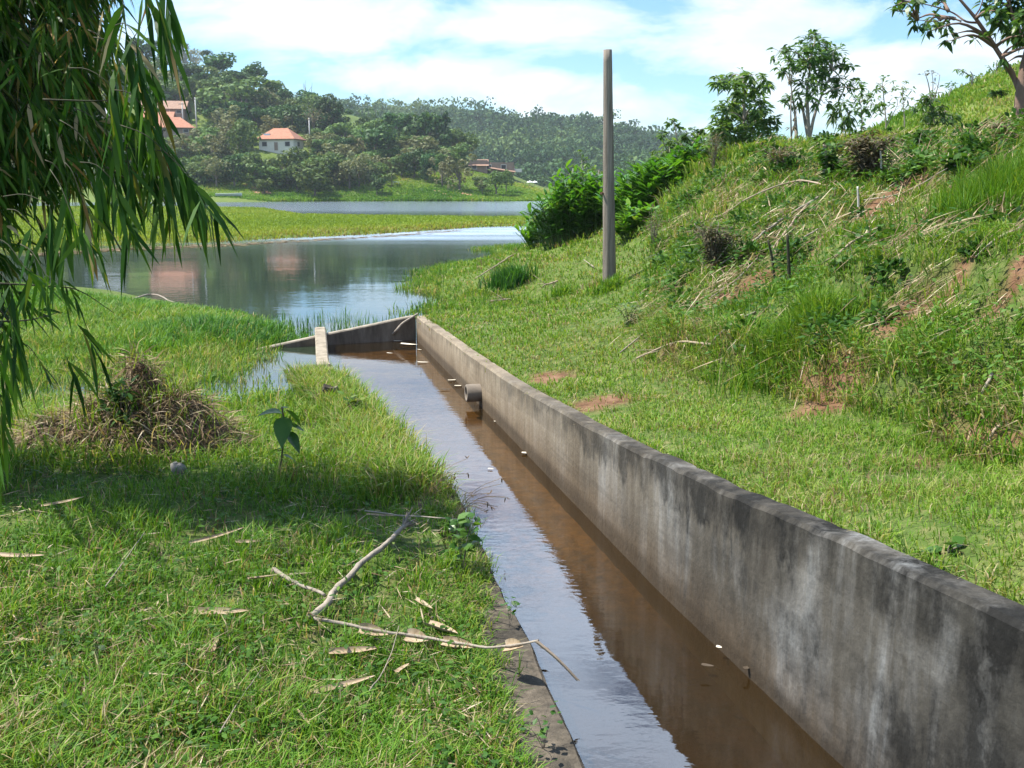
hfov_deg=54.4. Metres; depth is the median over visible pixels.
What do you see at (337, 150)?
tree
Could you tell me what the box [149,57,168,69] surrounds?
tree
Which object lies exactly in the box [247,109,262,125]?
tree
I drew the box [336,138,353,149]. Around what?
tree
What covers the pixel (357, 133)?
tree
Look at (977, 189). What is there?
grass tussock
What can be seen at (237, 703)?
straw stem
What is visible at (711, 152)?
dry shrub
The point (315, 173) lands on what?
tree
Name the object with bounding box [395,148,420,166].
tree
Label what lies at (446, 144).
tree
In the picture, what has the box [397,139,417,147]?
tree
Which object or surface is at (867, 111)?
slender tree
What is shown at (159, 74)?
tree
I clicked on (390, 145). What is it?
tree
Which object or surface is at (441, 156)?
tree
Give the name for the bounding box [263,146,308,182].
tree
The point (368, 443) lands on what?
grass
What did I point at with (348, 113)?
tree
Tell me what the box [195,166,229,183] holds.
tree
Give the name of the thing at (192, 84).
tree
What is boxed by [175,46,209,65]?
tree
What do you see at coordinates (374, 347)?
canal water
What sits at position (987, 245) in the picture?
fallen cane
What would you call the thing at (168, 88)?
tree
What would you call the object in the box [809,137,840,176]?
young papaya
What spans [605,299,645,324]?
leafy shrub
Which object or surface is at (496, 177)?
tree
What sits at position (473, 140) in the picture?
tree
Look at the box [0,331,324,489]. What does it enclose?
dry grass mound
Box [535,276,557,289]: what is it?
fallen cane
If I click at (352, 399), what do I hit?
leafy weed
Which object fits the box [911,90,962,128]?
young tree
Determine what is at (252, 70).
tree
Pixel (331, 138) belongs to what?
tree
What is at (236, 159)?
tree
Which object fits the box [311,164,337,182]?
tree
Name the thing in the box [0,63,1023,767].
ground
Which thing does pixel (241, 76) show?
tree
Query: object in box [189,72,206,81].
tree
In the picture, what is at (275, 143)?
door
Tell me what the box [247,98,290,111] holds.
tree
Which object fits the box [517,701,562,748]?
creeping vine
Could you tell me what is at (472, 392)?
drain pipe
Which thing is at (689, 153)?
ginger clump
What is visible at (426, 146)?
tree
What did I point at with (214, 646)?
bamboo sheath
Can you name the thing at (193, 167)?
tree
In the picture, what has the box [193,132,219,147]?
tree
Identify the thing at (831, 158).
leafy shrub
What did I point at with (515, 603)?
creeping vine
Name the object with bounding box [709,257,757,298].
fallen cane
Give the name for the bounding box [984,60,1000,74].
hilltop tree
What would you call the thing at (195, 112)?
utility pole
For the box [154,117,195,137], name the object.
house
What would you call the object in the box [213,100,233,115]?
tree
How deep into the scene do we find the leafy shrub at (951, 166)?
9.98 m
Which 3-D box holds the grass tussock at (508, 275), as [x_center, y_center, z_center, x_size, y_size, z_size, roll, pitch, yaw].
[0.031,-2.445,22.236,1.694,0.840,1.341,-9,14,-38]
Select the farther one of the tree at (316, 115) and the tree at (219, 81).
the tree at (219, 81)
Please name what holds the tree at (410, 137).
on the ground at (644, 691)
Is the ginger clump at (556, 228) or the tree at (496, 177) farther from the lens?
the tree at (496, 177)
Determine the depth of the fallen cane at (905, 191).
10.52 m
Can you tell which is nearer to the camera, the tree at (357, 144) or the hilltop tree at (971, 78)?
the hilltop tree at (971, 78)
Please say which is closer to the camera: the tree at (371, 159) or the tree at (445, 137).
the tree at (371, 159)
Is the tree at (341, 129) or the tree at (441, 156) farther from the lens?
the tree at (341, 129)
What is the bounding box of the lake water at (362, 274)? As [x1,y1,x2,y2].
[0,201,541,410]
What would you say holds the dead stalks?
on the ground at (644, 691)
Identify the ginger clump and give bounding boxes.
[504,214,550,248]
[519,159,602,248]
[554,170,625,237]
[593,152,684,221]
[600,198,659,240]
[627,151,674,184]
[652,136,719,185]
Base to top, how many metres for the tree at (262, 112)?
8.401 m
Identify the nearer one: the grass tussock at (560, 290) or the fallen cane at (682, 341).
the fallen cane at (682, 341)
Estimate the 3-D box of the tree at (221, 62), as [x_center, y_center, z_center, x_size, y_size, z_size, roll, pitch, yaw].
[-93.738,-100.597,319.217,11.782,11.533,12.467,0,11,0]
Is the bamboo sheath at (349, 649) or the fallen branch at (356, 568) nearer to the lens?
the bamboo sheath at (349, 649)
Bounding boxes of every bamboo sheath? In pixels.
[0,552,41,556]
[41,496,83,505]
[188,527,243,543]
[193,607,247,613]
[211,635,218,650]
[235,539,259,542]
[247,574,278,578]
[306,675,374,693]
[328,646,380,653]
[367,513,394,515]
[395,663,408,671]
[414,597,431,607]
[424,620,456,632]
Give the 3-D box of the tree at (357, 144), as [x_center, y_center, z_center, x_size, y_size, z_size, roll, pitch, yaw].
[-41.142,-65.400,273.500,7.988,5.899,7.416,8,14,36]
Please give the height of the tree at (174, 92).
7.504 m
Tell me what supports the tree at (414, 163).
on the ground at (644, 691)
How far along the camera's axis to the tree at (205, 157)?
243.17 m
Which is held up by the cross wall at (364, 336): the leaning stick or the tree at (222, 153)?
the leaning stick
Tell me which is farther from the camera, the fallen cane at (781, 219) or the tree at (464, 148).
the tree at (464, 148)
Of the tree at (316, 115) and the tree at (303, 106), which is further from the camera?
the tree at (303, 106)
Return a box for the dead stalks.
[629,107,1023,408]
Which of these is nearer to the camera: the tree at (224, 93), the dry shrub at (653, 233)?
the dry shrub at (653, 233)
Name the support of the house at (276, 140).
on the ground at (644, 691)
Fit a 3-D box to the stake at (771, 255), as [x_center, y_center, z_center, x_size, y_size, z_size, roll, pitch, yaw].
[2.867,-1.312,10.981,0.135,0.545,0.030,0,11,0]
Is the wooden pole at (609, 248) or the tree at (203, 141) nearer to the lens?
the wooden pole at (609, 248)
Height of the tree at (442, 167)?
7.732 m
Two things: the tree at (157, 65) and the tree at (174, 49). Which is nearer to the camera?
the tree at (157, 65)
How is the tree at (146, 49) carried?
on the ground at (644, 691)
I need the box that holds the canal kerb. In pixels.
[308,364,584,767]
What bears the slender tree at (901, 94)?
on the ground at (644, 691)
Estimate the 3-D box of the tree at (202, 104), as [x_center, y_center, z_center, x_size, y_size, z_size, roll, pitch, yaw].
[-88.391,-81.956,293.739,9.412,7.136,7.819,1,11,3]
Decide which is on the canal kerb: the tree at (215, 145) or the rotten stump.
the rotten stump
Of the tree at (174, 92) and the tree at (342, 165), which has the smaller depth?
the tree at (342, 165)
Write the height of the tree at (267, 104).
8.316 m
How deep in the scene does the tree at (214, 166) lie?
228.76 m
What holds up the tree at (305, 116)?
on the ground at (644, 691)
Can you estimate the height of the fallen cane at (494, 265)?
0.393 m
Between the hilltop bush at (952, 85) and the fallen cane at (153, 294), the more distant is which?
the hilltop bush at (952, 85)
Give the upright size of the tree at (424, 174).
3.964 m
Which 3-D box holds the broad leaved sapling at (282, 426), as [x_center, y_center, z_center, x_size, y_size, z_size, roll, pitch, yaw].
[-1.804,0.456,7.794,0.361,0.555,0.239,-3,11,-14]
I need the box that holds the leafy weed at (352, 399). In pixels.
[337,391,365,410]
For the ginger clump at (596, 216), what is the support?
on the ground at (644, 691)
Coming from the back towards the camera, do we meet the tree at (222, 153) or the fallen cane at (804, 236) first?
the tree at (222, 153)
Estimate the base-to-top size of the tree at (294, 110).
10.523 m
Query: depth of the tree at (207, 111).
284.38 m
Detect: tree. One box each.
[130,38,158,62]
[133,61,160,73]
[145,79,172,100]
[148,92,172,100]
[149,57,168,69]
[151,70,181,80]
[156,40,188,60]
[158,76,179,95]
[159,80,189,100]
[167,133,199,157]
[168,148,185,158]
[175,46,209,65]
[177,62,200,80]
[180,77,213,101]
[185,161,206,181]
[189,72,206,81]
[189,128,228,157]
[190,155,213,164]
[193,127,224,138]
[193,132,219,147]
[194,64,228,79]
[194,95,225,108]
[195,75,283,110]
[195,146,211,155]
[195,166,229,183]
[198,72,232,87]
[201,104,228,123]
[201,155,232,187]
[203,52,236,71]
[207,72,238,88]
[207,148,232,158]
[208,86,231,95]
[209,92,234,108]
[210,105,241,127]
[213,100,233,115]
[216,119,235,143]
[216,154,247,185]
[221,70,250,83]
[222,101,252,121]
[222,119,256,133]
[226,118,260,154]
[226,146,254,155]
[235,132,257,144]
[236,161,283,182]
[237,74,257,90]
[237,152,249,161]
[240,61,268,89]
[240,151,263,183]
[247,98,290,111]
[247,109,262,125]
[250,104,289,124]
[254,98,284,111]
[254,179,271,192]
[256,87,278,100]
[260,115,297,134]
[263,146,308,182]
[267,97,299,105]
[269,168,294,187]
[271,105,307,133]
[271,167,286,181]
[275,87,293,100]
[287,158,330,195]
[289,103,314,116]
[291,109,317,131]
[292,161,300,190]
[296,89,319,103]
[298,158,321,171]
[300,102,330,128]
[301,133,335,154]
[302,94,321,104]
[307,128,330,136]
[310,108,344,130]
[310,135,344,151]
[310,139,336,153]
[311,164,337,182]
[312,93,344,122]
[313,132,330,138]
[317,143,348,157]
[320,122,352,137]
[321,151,356,180]
[327,169,347,184]
[330,159,363,188]
[332,109,353,122]
[333,137,353,151]
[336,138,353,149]
[339,144,358,156]
[341,150,372,186]
[347,128,364,144]
[347,135,365,150]
[352,153,384,167]
[353,116,375,126]
[353,117,389,129]
[355,148,391,162]
[356,159,388,181]
[362,124,396,153]
[370,174,385,194]
[371,154,403,176]
[374,127,408,141]
[376,132,398,149]
[380,112,412,134]
[384,147,403,156]
[390,155,412,175]
[391,140,401,148]
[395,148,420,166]
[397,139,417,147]
[399,135,431,147]
[400,148,424,177]
[401,112,433,135]
[405,136,439,151]
[416,111,448,141]
[416,149,439,158]
[418,168,428,181]
[419,153,440,179]
[427,157,453,185]
[430,143,450,150]
[432,153,447,170]
[434,111,452,148]
[434,148,454,159]
[436,129,467,143]
[440,142,472,161]
[443,153,476,190]
[451,128,479,154]
[472,176,489,187]
[477,180,487,193]
[478,170,513,193]
[499,169,514,191]
[565,149,602,186]
[650,117,712,163]
[702,67,791,152]
[765,28,868,137]
[821,99,857,134]
[849,88,887,130]
[866,75,902,128]
[886,0,1023,117]
[890,80,917,127]
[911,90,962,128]
[917,70,940,101]
[952,68,979,84]
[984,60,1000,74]
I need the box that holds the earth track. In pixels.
[245,184,270,193]
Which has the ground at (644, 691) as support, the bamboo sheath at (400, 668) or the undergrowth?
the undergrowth
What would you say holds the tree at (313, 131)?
on the ground at (644, 691)
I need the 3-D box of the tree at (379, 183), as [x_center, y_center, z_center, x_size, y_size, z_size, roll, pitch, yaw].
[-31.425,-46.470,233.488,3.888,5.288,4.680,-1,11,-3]
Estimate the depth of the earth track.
229.70 m
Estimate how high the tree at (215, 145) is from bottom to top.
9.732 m
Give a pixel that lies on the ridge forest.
(542, 158)
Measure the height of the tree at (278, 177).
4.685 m
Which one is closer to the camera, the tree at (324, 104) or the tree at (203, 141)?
the tree at (203, 141)
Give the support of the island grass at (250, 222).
on the ground at (644, 691)
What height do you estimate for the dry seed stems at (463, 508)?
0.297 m
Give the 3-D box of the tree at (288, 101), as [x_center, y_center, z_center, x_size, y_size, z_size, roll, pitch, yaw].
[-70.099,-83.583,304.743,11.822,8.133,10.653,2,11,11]
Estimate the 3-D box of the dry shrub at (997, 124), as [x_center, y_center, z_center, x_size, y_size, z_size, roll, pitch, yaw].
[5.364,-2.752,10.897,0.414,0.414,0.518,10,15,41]
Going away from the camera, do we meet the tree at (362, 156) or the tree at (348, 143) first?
the tree at (362, 156)
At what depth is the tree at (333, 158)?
238.68 m
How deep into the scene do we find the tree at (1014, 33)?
15.18 m
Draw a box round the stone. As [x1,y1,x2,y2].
[170,461,186,473]
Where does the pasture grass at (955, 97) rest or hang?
on the ground at (644, 691)
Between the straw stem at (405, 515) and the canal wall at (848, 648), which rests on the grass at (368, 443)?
the straw stem at (405, 515)
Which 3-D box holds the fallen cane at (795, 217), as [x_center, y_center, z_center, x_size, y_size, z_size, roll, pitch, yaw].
[3.422,-1.800,11.999,0.335,0.803,1.598,9,14,37]
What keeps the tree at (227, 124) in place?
on the ground at (644, 691)
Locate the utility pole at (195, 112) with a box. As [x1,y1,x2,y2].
[194,97,196,127]
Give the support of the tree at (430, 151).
on the ground at (644, 691)
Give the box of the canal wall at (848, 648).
[416,316,1023,767]
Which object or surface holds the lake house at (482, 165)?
on the ground at (644, 691)
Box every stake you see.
[767,240,775,277]
[786,235,790,282]
[857,186,859,217]
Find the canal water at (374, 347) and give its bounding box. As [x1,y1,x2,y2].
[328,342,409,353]
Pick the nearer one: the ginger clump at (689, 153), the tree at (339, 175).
the ginger clump at (689, 153)
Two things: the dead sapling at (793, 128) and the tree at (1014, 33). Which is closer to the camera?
the tree at (1014, 33)
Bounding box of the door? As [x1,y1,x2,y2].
[274,142,277,150]
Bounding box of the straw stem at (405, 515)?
[365,510,455,518]
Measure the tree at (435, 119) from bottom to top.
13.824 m
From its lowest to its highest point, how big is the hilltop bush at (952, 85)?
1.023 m
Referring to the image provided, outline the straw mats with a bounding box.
[610,112,1023,444]
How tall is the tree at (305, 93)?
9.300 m
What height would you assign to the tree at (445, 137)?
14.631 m
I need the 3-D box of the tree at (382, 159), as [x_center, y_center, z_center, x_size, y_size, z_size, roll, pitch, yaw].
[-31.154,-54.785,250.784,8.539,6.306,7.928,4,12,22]
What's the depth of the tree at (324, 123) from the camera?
290.07 m
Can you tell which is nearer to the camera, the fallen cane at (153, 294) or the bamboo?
the bamboo
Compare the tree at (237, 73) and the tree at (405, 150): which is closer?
the tree at (405, 150)
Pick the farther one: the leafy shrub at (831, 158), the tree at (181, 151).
the tree at (181, 151)
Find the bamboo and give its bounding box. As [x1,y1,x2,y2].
[0,0,243,517]
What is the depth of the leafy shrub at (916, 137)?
15.47 m
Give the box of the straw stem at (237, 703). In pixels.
[219,666,263,732]
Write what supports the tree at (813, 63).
on the ground at (644, 691)
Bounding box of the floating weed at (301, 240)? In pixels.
[30,230,456,255]
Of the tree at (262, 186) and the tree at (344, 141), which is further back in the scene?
the tree at (344, 141)
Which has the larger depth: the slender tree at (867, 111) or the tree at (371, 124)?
the tree at (371, 124)
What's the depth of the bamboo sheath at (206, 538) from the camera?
6.21 m
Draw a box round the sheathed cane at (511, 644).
[313,617,579,680]
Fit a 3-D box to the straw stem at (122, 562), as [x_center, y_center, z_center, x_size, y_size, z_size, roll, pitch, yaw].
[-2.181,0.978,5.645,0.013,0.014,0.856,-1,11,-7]
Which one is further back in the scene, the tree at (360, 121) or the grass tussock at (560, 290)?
the tree at (360, 121)
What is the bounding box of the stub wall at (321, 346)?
[315,327,330,366]
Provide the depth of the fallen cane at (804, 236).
11.28 m
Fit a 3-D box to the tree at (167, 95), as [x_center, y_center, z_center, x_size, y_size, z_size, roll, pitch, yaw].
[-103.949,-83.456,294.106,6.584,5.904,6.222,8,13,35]
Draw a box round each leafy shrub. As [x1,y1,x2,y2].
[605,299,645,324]
[816,139,844,183]
[899,128,939,149]
[928,148,987,174]
[983,87,1012,98]
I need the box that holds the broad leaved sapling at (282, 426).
[258,406,304,466]
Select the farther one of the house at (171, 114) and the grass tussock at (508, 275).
the house at (171, 114)
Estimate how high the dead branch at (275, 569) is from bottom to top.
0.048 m
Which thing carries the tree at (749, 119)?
on the ground at (644, 691)
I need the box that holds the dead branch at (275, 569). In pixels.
[271,567,325,596]
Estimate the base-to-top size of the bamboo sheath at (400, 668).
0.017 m
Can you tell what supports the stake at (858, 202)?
on the ground at (644, 691)
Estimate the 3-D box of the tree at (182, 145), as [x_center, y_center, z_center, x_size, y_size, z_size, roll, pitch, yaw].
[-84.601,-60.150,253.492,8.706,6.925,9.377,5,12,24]
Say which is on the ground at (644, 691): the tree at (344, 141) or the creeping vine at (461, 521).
the tree at (344, 141)
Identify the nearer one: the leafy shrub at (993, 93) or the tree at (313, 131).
the leafy shrub at (993, 93)
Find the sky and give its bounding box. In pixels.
[26,0,1023,139]
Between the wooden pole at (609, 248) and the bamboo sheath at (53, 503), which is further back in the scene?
the wooden pole at (609, 248)
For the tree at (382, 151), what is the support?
on the ground at (644, 691)
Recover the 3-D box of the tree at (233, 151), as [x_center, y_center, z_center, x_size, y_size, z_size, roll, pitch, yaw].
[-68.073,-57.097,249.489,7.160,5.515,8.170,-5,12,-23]
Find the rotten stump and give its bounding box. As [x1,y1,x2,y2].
[322,384,340,395]
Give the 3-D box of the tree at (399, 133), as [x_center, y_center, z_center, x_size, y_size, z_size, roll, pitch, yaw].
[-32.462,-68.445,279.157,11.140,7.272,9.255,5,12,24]
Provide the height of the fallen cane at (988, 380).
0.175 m
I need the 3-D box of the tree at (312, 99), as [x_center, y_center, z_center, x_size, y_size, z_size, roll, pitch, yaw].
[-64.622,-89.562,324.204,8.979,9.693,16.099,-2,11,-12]
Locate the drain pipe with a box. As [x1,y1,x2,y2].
[464,384,481,401]
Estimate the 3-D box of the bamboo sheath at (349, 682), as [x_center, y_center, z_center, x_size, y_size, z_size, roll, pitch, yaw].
[-0.795,1.393,4.620,0.325,0.025,0.031,-5,12,-24]
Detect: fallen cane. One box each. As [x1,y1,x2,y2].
[133,294,173,302]
[475,254,513,278]
[489,287,510,304]
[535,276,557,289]
[620,331,645,352]
[631,337,712,362]
[662,180,824,230]
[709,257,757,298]
[712,311,755,340]
[719,196,818,264]
[758,200,810,256]
[773,228,817,257]
[822,227,882,265]
[863,168,947,200]
[965,372,993,404]
[975,226,1023,256]
[981,422,1002,449]
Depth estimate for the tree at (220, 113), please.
276.65 m
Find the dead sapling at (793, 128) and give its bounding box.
[785,68,799,140]
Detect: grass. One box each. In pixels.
[0,205,535,249]
[0,280,447,429]
[0,303,558,767]
[102,168,551,201]
[387,119,1023,603]
[654,60,1020,217]
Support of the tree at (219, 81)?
on the ground at (644, 691)
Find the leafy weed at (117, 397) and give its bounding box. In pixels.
[88,375,138,431]
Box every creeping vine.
[445,512,488,569]
[500,597,520,626]
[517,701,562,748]
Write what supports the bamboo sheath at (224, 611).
on the grass at (368, 443)
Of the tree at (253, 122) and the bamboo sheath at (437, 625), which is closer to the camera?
the bamboo sheath at (437, 625)
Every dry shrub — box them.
[644,206,664,247]
[683,213,746,268]
[704,130,725,168]
[752,141,802,170]
[836,129,907,179]
[984,113,1022,143]
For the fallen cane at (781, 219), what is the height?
0.815 m
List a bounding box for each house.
[141,101,191,120]
[143,111,175,116]
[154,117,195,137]
[257,128,306,154]
[468,159,521,175]
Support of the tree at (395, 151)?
on the ground at (644, 691)
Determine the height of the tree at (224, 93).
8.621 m
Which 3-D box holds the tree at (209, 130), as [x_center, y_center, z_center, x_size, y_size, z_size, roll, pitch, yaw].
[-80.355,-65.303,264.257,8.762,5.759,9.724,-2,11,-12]
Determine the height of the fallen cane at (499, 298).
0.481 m
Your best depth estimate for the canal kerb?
4.66 m
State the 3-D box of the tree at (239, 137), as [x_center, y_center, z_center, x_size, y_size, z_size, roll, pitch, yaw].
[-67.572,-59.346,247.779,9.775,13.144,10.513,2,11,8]
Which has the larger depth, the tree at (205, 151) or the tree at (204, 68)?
the tree at (204, 68)
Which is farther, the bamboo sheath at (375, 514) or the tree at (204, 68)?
the tree at (204, 68)
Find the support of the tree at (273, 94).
on the ground at (644, 691)
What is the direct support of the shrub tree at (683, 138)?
on the ground at (644, 691)
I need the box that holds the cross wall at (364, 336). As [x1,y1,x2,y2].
[260,315,415,353]
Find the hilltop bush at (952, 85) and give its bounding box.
[940,81,957,95]
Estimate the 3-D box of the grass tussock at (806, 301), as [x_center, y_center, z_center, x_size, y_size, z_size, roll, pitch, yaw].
[2.360,-0.560,8.151,1.387,1.447,1.502,8,14,36]
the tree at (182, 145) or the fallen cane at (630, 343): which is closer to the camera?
the fallen cane at (630, 343)
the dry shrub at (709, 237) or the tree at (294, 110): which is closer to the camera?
the dry shrub at (709, 237)
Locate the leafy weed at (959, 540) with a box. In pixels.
[922,536,964,553]
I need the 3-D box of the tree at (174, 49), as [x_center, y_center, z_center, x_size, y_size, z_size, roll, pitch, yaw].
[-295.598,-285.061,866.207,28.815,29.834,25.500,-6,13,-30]
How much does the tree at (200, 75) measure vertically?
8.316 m
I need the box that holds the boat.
[215,193,241,195]
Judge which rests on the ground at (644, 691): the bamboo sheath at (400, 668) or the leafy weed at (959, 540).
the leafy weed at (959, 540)
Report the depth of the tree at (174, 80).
300.77 m
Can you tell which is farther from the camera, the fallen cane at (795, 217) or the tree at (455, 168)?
the tree at (455, 168)
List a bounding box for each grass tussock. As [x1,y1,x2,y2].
[478,259,551,291]
[542,282,577,301]
[586,270,628,297]
[700,233,895,402]
[881,120,1023,248]
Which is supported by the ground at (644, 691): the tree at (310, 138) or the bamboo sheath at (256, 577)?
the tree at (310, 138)
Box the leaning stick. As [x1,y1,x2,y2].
[392,313,418,334]
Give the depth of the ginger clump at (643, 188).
24.09 m
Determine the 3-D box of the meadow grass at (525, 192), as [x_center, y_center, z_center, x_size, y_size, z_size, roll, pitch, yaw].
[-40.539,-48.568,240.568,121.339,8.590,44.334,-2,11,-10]
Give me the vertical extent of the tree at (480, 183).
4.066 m
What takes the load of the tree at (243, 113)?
on the ground at (644, 691)
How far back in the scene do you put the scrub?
11.09 m
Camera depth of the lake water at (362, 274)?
30.45 m
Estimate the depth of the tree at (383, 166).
244.75 m
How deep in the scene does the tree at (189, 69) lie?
309.88 m
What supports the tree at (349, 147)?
on the ground at (644, 691)
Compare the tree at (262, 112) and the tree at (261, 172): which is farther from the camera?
the tree at (262, 112)
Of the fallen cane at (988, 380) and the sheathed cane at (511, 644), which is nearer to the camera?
the sheathed cane at (511, 644)
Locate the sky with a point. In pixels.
(524, 55)
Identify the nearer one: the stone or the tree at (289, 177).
the stone
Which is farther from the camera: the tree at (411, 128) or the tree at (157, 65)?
the tree at (157, 65)
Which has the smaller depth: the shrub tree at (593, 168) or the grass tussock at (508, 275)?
the grass tussock at (508, 275)
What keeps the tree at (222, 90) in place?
on the ground at (644, 691)
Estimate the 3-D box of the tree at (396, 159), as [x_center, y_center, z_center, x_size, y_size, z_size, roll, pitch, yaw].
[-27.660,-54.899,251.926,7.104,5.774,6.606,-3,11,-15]
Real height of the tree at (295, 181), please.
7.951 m
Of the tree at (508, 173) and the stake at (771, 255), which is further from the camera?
the tree at (508, 173)
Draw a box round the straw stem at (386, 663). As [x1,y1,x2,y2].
[369,626,398,691]
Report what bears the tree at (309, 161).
on the ground at (644, 691)
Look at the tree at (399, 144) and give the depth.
269.35 m
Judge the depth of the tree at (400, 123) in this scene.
281.51 m
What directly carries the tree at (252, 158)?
on the ground at (644, 691)
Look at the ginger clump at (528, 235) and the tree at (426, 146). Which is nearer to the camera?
the ginger clump at (528, 235)
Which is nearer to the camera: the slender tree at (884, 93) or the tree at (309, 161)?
the slender tree at (884, 93)
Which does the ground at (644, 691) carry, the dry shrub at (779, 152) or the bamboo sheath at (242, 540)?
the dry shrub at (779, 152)
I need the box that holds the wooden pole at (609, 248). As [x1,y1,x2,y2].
[600,49,615,281]
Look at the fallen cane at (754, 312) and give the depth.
9.39 m
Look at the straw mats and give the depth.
10.63 m
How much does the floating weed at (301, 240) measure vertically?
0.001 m
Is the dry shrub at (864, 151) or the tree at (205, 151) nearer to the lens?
the dry shrub at (864, 151)
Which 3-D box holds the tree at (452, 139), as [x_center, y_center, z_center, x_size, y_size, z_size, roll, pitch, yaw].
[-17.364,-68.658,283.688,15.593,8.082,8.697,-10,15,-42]
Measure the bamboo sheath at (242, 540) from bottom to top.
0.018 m
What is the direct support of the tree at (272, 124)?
on the ground at (644, 691)
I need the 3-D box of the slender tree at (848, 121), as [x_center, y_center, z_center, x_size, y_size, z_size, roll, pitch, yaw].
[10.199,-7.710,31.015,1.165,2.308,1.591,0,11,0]
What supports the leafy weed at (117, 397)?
on the ground at (644, 691)
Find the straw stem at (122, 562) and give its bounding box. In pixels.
[105,532,144,586]
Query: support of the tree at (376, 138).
on the ground at (644, 691)
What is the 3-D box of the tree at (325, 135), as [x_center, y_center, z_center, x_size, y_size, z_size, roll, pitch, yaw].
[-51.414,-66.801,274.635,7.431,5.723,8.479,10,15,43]
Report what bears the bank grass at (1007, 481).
on the ground at (644, 691)
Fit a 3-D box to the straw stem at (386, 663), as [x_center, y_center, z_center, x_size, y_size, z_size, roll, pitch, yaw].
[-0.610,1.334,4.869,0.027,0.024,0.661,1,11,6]
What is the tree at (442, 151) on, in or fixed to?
on the ground at (644, 691)
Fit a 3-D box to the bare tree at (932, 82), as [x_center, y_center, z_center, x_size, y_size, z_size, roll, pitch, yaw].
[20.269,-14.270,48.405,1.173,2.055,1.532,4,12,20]
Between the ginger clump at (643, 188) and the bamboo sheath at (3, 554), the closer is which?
the bamboo sheath at (3, 554)
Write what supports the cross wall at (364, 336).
on the ground at (644, 691)
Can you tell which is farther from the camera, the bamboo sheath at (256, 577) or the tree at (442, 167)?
the tree at (442, 167)
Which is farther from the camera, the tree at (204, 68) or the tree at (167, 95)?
the tree at (204, 68)
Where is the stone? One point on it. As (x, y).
(174, 465)
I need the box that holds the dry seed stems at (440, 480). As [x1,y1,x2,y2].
[422,456,476,498]
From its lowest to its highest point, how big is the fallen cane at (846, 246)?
0.426 m
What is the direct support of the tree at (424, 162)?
on the ground at (644, 691)
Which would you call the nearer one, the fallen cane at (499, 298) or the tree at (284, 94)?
the fallen cane at (499, 298)
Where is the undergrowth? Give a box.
[12,64,465,190]
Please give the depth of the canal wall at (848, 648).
4.50 m
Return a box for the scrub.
[649,107,1023,352]
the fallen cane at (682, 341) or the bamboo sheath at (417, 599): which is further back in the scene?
the fallen cane at (682, 341)
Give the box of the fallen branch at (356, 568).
[308,507,417,618]
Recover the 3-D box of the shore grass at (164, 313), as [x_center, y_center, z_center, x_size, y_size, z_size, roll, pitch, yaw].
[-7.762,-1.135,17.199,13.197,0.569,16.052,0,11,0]
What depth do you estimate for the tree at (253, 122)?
269.97 m
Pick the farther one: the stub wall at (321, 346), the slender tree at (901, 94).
the slender tree at (901, 94)
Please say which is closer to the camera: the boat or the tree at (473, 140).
the boat
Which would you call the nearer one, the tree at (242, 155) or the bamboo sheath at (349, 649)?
the bamboo sheath at (349, 649)
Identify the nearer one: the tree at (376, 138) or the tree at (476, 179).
the tree at (476, 179)
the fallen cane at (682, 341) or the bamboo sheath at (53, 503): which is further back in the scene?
the fallen cane at (682, 341)
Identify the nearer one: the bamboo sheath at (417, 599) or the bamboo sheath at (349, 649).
the bamboo sheath at (349, 649)
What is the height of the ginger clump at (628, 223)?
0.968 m
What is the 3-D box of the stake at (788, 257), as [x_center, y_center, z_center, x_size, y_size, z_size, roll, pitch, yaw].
[2.761,-1.196,9.937,0.086,0.586,0.037,0,11,0]
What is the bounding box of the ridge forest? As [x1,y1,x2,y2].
[255,80,803,187]
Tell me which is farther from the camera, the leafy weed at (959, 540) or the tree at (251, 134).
the tree at (251, 134)
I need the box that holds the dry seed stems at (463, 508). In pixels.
[448,477,509,517]
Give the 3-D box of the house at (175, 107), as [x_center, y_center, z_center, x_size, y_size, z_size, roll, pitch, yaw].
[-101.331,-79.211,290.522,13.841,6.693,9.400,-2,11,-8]
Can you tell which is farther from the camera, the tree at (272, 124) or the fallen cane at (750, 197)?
the tree at (272, 124)
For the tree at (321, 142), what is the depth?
266.04 m
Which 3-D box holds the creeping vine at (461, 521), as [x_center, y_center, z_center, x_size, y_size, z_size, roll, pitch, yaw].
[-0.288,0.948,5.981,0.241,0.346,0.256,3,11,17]
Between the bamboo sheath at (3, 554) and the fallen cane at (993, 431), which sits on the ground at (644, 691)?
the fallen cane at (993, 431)

